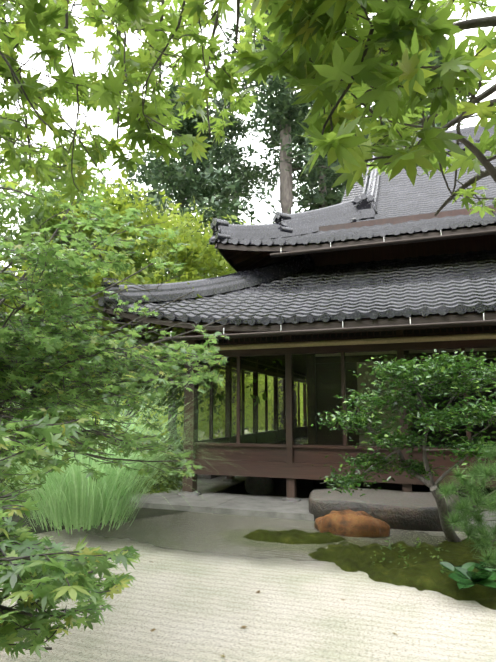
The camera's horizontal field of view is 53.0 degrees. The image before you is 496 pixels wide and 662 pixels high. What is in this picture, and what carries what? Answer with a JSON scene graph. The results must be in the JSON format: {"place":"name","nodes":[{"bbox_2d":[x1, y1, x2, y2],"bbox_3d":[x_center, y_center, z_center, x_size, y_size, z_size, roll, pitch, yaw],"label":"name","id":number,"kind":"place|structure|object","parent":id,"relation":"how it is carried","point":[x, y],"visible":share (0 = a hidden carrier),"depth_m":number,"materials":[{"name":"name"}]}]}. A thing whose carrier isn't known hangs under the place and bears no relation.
{"place":"outdoors","nodes":[
{"label":"outdoors","id":0,"kind":"place"},
{"bbox_2d":[176,466,274,494],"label":"stone blocks","id":1,"kind":"structure","parent":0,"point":[260,485],"depth_m":9.43,"materials":[{"name":"grey stone"}]},
{"bbox_2d":[0,430,495,661],"bbox_3d":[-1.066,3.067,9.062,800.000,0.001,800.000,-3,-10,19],"label":"gravel ground","id":2,"kind":"structure","parent":0,"point":[190,594],"depth_m":4.10,"materials":[{"name":"beige gravel"}]},
{"bbox_2d":[0,463,37,503],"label":"shrub","id":3,"kind":"object","parent":2,"relation":"on","point":[19,488],"depth_m":8.19,"materials":[{"name":"green plant"}]},
{"bbox_2d":[14,461,52,504],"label":"shrub","id":4,"kind":"object","parent":2,"relation":"on","point":[31,481],"depth_m":8.79,"materials":[{"name":"green plant"}]},
{"bbox_2d":[2,505,187,533],"bbox_3d":[-13.782,4.367,17.309,30.470,0.001,16.678,-3,-10,19],"label":"planting bed","id":5,"kind":"object","parent":2,"relation":"on","point":[146,512],"depth_m":7.50,"materials":[{"name":"soil"}]},
{"bbox_2d":[0,119,185,405],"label":"garden tree","id":6,"kind":"object","parent":5,"relation":"on","point":[33,208],"depth_m":10.62,"materials":[{"name":"green plant"}]},
{"bbox_2d":[0,169,211,429],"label":"garden tree","id":7,"kind":"object","parent":5,"relation":"on","point":[153,218],"depth_m":10.16,"materials":[{"name":"green plant"}]},
{"bbox_2d":[18,183,281,431],"bbox_3d":[-2.803,0.010,13.155,6.129,7.352,8.825,-16,-18,59],"label":"garden tree","id":8,"kind":"object","parent":5,"relation":"on","point":[172,398],"depth_m":12.31,"materials":[{"name":"green plant"}]},
{"bbox_2d":[93,190,271,455],"bbox_3d":[-2.272,-0.084,14.995,6.473,8.130,7.441,-3,-10,19],"label":"garden tree","id":9,"kind":"object","parent":5,"relation":"on","point":[202,263],"depth_m":13.68,"materials":[{"name":"green plant"}]},
{"bbox_2d":[97,80,289,433],"bbox_3d":[-2.057,-3.301,21.316,8.277,16.490,9.501,-3,-10,19],"label":"pine tree","id":10,"kind":"object","parent":5,"relation":"on","point":[193,181],"depth_m":20.95,"materials":[{"name":"green plant"}]},
{"bbox_2d":[178,374,273,438],"bbox_3d":[-0.936,2.094,24.011,7.217,8.263,9.387,-3,-10,19],"label":"garden bush","id":11,"kind":"object","parent":5,"relation":"on","point":[246,405],"depth_m":22.03,"materials":[{"name":"green plant"}]},
{"bbox_2d":[0,0,495,649],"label":"maple","id":12,"kind":"object","parent":5,"relation":"on","point":[412,41],"depth_m":1.42,"materials":[{"name":"green plant"}]},
{"bbox_2d":[0,162,229,658],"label":"maple leaves","id":13,"kind":"object","parent":12,"relation":"attached to","point":[44,594],"visible":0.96,"depth_m":3.04,"materials":[{"name":"green plant"}]},
{"bbox_2d":[180,3,371,428],"bbox_3d":[2.264,-8.681,21.537,8.962,27.148,8.695,-3,-10,19],"label":"cedar tree","id":14,"kind":"object","parent":5,"relation":"on","point":[276,112],"depth_m":20.42,"materials":[{"name":"plant"}]},
{"bbox_2d":[94,422,147,465],"bbox_3d":[-3.734,3.600,14.034,2.999,2.176,2.542,-3,-10,19],"label":"shrub","id":15,"kind":"object","parent":2,"relation":"on","point":[120,433],"depth_m":14.05,"materials":[{"name":"green plant"}]},
{"bbox_2d":[0,372,251,535],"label":"pampas grass","id":16,"kind":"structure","parent":2,"relation":"on","point":[74,497],"depth_m":5.91,"materials":[{"name":"green plant"}]},
{"bbox_2d":[62,367,204,435],"bbox_3d":[-4.889,1.168,19.806,7.576,7.626,7.974,-3,-10,19],"label":"garden bush","id":17,"kind":"object","parent":2,"relation":"on","point":[124,401],"depth_m":19.01,"materials":[{"name":"green plant"}]},
{"bbox_2d":[108,448,182,496],"bbox_3d":[-2.146,3.017,9.839,2.022,1.401,1.928,-3,-10,19],"label":"shrub","id":18,"kind":"object","parent":2,"relation":"on","point":[174,481],"depth_m":9.47,"materials":[{"name":"green plant"}]},
{"bbox_2d":[0,383,302,430],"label":"hedge","id":19,"kind":"object","parent":2,"relation":"on","point":[14,404],"depth_m":35.54,"materials":[{"name":"green plant"}]},
{"bbox_2d":[152,439,182,468],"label":"shrub","id":20,"kind":"object","parent":2,"relation":"on","point":[173,454],"depth_m":12.03,"materials":[{"name":"green plant"}]},
{"bbox_2d":[98,363,251,441],"bbox_3d":[-2.041,1.367,16.580,5.576,6.889,5.330,-3,-10,19],"label":"garden bush","id":21,"kind":"object","parent":2,"relation":"on","point":[199,419],"depth_m":15.74,"materials":[{"name":"green plant"}]},
{"bbox_2d":[151,427,202,451],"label":"shrub","id":22,"kind":"object","parent":2,"relation":"on","point":[180,443],"depth_m":16.00,"materials":[{"name":"green plant"}]},
{"bbox_2d":[190,94,279,386],"bbox_3d":[-2.458,-3.610,28.933,11.225,19.430,10.056,-3,-10,19],"label":"pine tree","id":23,"kind":"object","parent":2,"relation":"on","point":[237,131],"depth_m":28.03,"materials":[{"name":"green plant"}]},
{"bbox_2d":[177,478,300,501],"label":"base stones","id":24,"kind":"object","parent":2,"relation":"on","point":[198,493],"visible":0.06,"depth_m":8.92,"materials":[{"name":"grey stone"}]},
{"bbox_2d":[198,366,305,439],"bbox_3d":[-0.668,1.745,20.422,7.328,6.436,7.102,-3,-10,19],"label":"bamboo","id":25,"kind":"object","parent":2,"relation":"on","point":[263,404],"depth_m":19.06,"materials":[{"name":"green plant"}]},
{"bbox_2d":[222,377,307,430],"bbox_3d":[1.283,3.645,31.929,8.183,9.200,9.322,-3,-10,19],"label":"garden bush","id":26,"kind":"object","parent":2,"relation":"on","point":[270,407],"depth_m":30.75,"materials":[{"name":"green plant"}]},
{"bbox_2d":[232,373,306,430],"bbox_3d":[1.484,2.333,27.477,6.962,7.616,6.838,-3,-10,19],"label":"garden bush","id":27,"kind":"object","parent":2,"relation":"on","point":[269,385],"depth_m":27.02,"materials":[{"name":"green plant"}]},
{"bbox_2d":[150,561,397,656],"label":"fallen leaves","id":28,"kind":"object","parent":2,"relation":"on","point":[258,591],"visible":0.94,"depth_m":3.67,"materials":[{"name":"brown plant"}]},
{"bbox_2d":[259,35,346,222],"bbox_3d":[3.837,-5.547,25.198,8.834,22.130,8.628,-3,-10,19],"label":"cedar tree","id":29,"kind":"object","parent":2,"relation":"on","point":[313,183],"depth_m":23.75,"materials":[{"name":"green plant"}]},
{"bbox_2d":[114,475,495,532],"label":"pavement slabs","id":30,"kind":"structure","parent":2,"relation":"on","point":[216,500],"depth_m":8.20,"materials":[{"name":"stone"}]},
{"bbox_2d":[242,89,376,214],"bbox_3d":[3.680,-6.845,23.572,7.973,24.161,8.009,-3,-10,19],"label":"cedar tree","id":31,"kind":"object","parent":2,"relation":"on","point":[312,198],"depth_m":22.41,"materials":[{"name":"green plant"}]},
{"bbox_2d":[314,510,389,537],"bbox_3d":[1.377,2.549,6.646,1.015,0.307,0.571,-3,-10,19],"label":"orange rock","id":32,"kind":"object","parent":2,"relation":"on","point":[349,523],"visible":0.92,"depth_m":6.43,"materials":[{"name":"orange stone"}]},
{"bbox_2d":[222,478,495,508],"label":"underfloor earth","id":33,"kind":"structure","parent":2,"relation":"on","point":[304,488],"depth_m":9.98,"materials":[{"name":"black soil"}]},
{"bbox_2d":[198,326,495,496],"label":"interior shell","id":34,"kind":"object","parent":33,"relation":"on","point":[299,366],"visible":0.02,"depth_m":11.91},
{"bbox_2d":[243,529,495,609],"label":"moss mounds","id":35,"kind":"object","parent":2,"relation":"on","point":[423,573],"visible":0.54,"depth_m":5.18,"materials":[{"name":"green plant"}]},
{"bbox_2d":[302,349,495,541],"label":"tree","id":36,"kind":"object","parent":35,"relation":"on","point":[398,368],"depth_m":5.63,"materials":[{"name":"green plant"}]},
{"bbox_2d":[371,537,449,572],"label":"ground cover plants","id":37,"kind":"object","parent":35,"relation":"on","point":[417,546],"visible":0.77,"depth_m":5.24,"materials":[{"name":"plant"}]},
{"bbox_2d":[435,441,495,572],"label":"pine shrub","id":38,"kind":"object","parent":35,"relation":"on","point":[464,506],"depth_m":4.66,"materials":[{"name":"green plant"}]},
{"bbox_2d":[439,561,495,588],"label":"hosta leaves","id":39,"kind":"object","parent":35,"relation":"on","point":[464,573],"visible":1,"depth_m":4.19,"materials":[{"name":"green plant"}]},
{"bbox_2d":[309,488,458,530],"bbox_3d":[2.003,2.651,7.565,2.293,0.352,1.412,-3,-10,19],"label":"step stone","id":40,"kind":"object","parent":2,"relation":"on","point":[402,510],"visible":0.58,"depth_m":7.05,"materials":[{"name":"grey stone"}]},
{"bbox_2d":[305,0,477,207],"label":"cedar tree","id":41,"kind":"object","parent":2,"relation":"on","point":[438,62],"depth_m":25.73,"materials":[{"name":"green plant"}]},
{"bbox_2d":[0,0,495,273],"label":"sky","id":42,"kind":"structure","parent":0,"point":[82,62],"materials":[{"name":"white"}]},
{"bbox_2d":[270,435,307,444],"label":"veranda floor","id":43,"kind":"structure","parent":0,"point":[302,439],"depth_m":14.45,"materials":[{"name":"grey wood"}]},
{"bbox_2d":[107,205,495,497],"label":"timber frame","id":44,"kind":"object","parent":43,"relation":"on","point":[244,260],"visible":0.17,"depth_m":10.13,"materials":[{"name":"brown wood"}]},
{"bbox_2d":[98,124,495,325],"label":"roof tiles","id":45,"kind":"object","parent":44,"relation":"on","point":[296,289],"visible":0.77,"depth_m":9.43,"materials":[{"name":"grey tile"}]},
{"bbox_2d":[170,230,484,369],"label":"gutter brackets","id":46,"kind":"object","parent":44,"relation":"attached to","point":[342,321],"visible":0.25,"depth_m":7.67,"materials":[{"name":"metal"}]},
{"bbox_2d":[103,225,495,374],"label":"gutters","id":47,"kind":"object","parent":46,"relation":"on","point":[458,320],"visible":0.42,"depth_m":8.10,"materials":[{"name":"metal"}]},
{"bbox_2d":[193,330,495,487],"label":"timber beams","id":48,"kind":"structure","parent":44,"relation":"attached to","point":[258,460],"depth_m":8.69,"materials":[{"name":"brown wood"}]},
{"bbox_2d":[196,347,495,447],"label":"veranda glass","id":49,"kind":"object","parent":44,"relation":"attached to","point":[252,406],"visible":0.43,"depth_m":10.07,"materials":[{"name":"clear glass"}]},
{"bbox_2d":[197,333,495,350],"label":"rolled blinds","id":50,"kind":"object","parent":44,"relation":"on","point":[457,337],"depth_m":8.34,"materials":[{"name":"brown wood"}]},
{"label":"hall floor","id":51,"kind":"structure","parent":0,"visible":0},
{"bbox_2d":[315,347,495,445],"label":"plaster walls","id":52,"kind":"structure","parent":51,"relation":"on","point":[362,369],"depth_m":10.04,"materials":[{"name":"beige paint"}]}
]}

